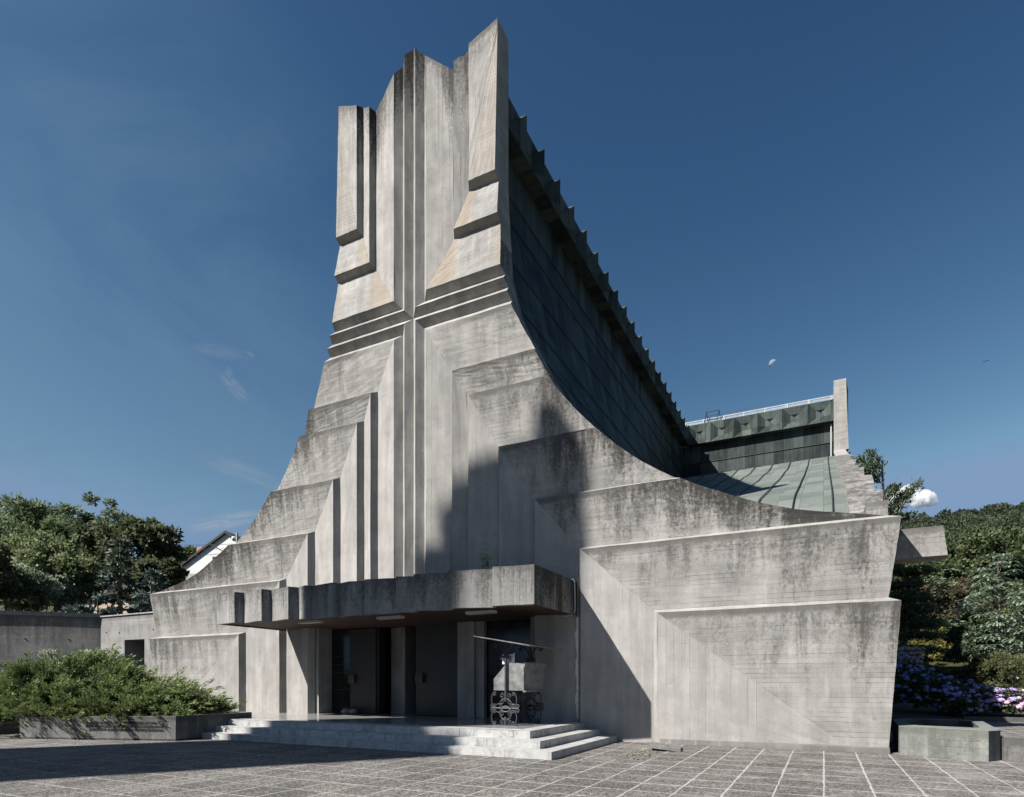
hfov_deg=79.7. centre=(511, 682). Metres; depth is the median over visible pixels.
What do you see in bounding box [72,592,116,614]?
spruce
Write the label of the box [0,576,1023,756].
ground
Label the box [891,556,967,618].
broadleaf tree
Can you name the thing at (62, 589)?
broadleaf tree
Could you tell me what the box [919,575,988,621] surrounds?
broadleaf tree
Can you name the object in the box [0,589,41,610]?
shrub
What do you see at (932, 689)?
hydrangea
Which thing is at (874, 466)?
pine
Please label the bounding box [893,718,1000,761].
basin
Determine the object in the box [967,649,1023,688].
shrub
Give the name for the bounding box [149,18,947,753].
church
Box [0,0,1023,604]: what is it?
sky
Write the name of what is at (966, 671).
hedge
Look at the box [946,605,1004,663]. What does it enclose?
ailanthus tree
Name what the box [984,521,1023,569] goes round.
broadleaf tree
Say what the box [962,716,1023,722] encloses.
bed kerb
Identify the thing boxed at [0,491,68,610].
locust tree
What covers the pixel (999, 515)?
hillside wood
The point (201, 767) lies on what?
paving
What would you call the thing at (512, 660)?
notice
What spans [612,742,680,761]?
broken paving
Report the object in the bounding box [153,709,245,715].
grass
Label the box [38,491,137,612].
locust tree
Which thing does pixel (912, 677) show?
hydrangea
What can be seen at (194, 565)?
house
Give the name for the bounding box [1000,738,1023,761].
terrace wall
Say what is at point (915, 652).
stone wall
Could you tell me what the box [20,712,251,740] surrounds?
planter
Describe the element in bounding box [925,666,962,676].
hedge
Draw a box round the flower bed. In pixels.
[892,703,1023,718]
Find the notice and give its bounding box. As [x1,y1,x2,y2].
[502,653,514,663]
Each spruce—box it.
[61,601,89,612]
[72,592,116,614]
[93,537,145,614]
[128,568,166,612]
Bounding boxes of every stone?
[341,709,348,713]
[348,709,356,713]
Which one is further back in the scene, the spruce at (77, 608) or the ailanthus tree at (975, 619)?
the ailanthus tree at (975, 619)
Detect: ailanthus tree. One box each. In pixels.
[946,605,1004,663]
[951,553,1023,685]
[986,609,1023,688]
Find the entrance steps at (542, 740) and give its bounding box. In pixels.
[202,710,616,759]
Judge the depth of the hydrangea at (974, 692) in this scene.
19.34 m
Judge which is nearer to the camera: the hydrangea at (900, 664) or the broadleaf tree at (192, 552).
the hydrangea at (900, 664)
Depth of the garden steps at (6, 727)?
19.20 m
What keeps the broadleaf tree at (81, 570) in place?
on the ground at (944, 664)
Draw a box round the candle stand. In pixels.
[474,636,563,725]
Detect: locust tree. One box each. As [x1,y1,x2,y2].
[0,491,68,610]
[0,511,40,537]
[33,498,73,611]
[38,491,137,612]
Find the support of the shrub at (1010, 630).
on the ground at (944, 664)
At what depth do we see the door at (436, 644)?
20.30 m
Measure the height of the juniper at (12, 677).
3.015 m
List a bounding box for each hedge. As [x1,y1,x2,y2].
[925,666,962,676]
[954,662,1016,688]
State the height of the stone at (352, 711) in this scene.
0.188 m
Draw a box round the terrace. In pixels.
[889,722,1023,749]
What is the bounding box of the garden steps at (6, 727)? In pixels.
[0,719,19,733]
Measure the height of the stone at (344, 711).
0.212 m
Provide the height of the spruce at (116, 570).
10.630 m
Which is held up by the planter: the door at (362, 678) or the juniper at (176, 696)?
the juniper at (176, 696)
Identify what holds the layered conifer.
on the ground at (944, 664)
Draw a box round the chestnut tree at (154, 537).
[69,514,190,610]
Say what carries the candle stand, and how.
on the entrance steps at (542, 740)
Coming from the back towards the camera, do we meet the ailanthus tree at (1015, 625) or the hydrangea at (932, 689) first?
the ailanthus tree at (1015, 625)
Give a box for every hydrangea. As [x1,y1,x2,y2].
[893,667,945,706]
[894,653,927,700]
[912,675,971,709]
[934,679,988,710]
[938,696,986,716]
[957,685,1009,712]
[977,687,1023,713]
[992,689,1023,714]
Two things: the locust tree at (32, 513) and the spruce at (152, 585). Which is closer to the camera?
the spruce at (152, 585)
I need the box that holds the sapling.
[480,548,493,568]
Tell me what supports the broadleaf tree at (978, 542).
on the ground at (944, 664)
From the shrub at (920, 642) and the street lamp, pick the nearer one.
the street lamp
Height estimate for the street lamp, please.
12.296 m
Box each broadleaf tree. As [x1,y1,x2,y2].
[0,528,104,606]
[0,542,36,610]
[0,560,81,612]
[41,551,112,611]
[122,555,189,610]
[176,545,196,562]
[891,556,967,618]
[899,600,937,643]
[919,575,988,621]
[944,523,1023,593]
[945,582,1021,635]
[959,578,1023,654]
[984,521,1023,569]
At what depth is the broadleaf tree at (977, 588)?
54.73 m
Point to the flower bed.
(910, 711)
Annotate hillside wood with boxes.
[891,501,1023,632]
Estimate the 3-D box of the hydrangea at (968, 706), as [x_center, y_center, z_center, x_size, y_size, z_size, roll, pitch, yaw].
[14.118,0.738,19.290,1.292,0.687,1.072,0,0,27]
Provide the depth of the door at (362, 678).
21.67 m
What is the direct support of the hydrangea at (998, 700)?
on the flower bed
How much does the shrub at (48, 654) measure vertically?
2.980 m
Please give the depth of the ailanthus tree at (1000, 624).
45.80 m
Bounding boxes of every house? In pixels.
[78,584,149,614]
[179,531,240,580]
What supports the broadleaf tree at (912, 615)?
on the ground at (944, 664)
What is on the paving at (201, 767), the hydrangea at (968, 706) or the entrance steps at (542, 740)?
the entrance steps at (542, 740)
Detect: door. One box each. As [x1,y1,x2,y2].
[348,628,376,713]
[415,623,456,715]
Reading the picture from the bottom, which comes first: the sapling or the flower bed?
the flower bed
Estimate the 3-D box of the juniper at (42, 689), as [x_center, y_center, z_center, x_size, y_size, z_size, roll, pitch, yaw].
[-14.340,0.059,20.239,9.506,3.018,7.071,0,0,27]
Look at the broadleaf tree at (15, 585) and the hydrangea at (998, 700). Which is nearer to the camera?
the hydrangea at (998, 700)
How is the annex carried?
on the ground at (944, 664)
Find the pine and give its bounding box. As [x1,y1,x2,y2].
[855,448,924,526]
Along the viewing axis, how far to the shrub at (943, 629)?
56.21 m
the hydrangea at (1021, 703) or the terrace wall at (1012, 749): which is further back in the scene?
the hydrangea at (1021, 703)
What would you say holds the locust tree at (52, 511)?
on the ground at (944, 664)
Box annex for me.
[0,610,157,715]
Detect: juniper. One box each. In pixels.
[0,642,166,734]
[0,661,36,715]
[57,666,246,730]
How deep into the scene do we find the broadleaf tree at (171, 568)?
41.22 m
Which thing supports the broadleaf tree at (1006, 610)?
on the ground at (944, 664)
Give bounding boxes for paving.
[0,718,1023,796]
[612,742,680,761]
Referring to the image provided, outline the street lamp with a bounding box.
[231,532,237,542]
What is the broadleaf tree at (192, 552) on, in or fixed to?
on the ground at (944, 664)
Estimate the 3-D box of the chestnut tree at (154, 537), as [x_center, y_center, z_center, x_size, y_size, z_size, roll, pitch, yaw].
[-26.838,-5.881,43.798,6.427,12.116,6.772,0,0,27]
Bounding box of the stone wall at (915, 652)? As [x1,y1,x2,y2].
[895,646,924,699]
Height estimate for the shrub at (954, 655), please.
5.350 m
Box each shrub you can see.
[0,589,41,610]
[33,648,94,668]
[907,638,954,661]
[920,617,963,652]
[940,620,998,668]
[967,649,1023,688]
[973,607,1022,650]
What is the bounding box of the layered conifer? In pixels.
[889,555,970,702]
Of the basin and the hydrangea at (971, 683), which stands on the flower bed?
the hydrangea at (971, 683)
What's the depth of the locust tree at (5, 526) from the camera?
41.22 m
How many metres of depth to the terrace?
15.27 m
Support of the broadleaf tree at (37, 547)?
on the ground at (944, 664)

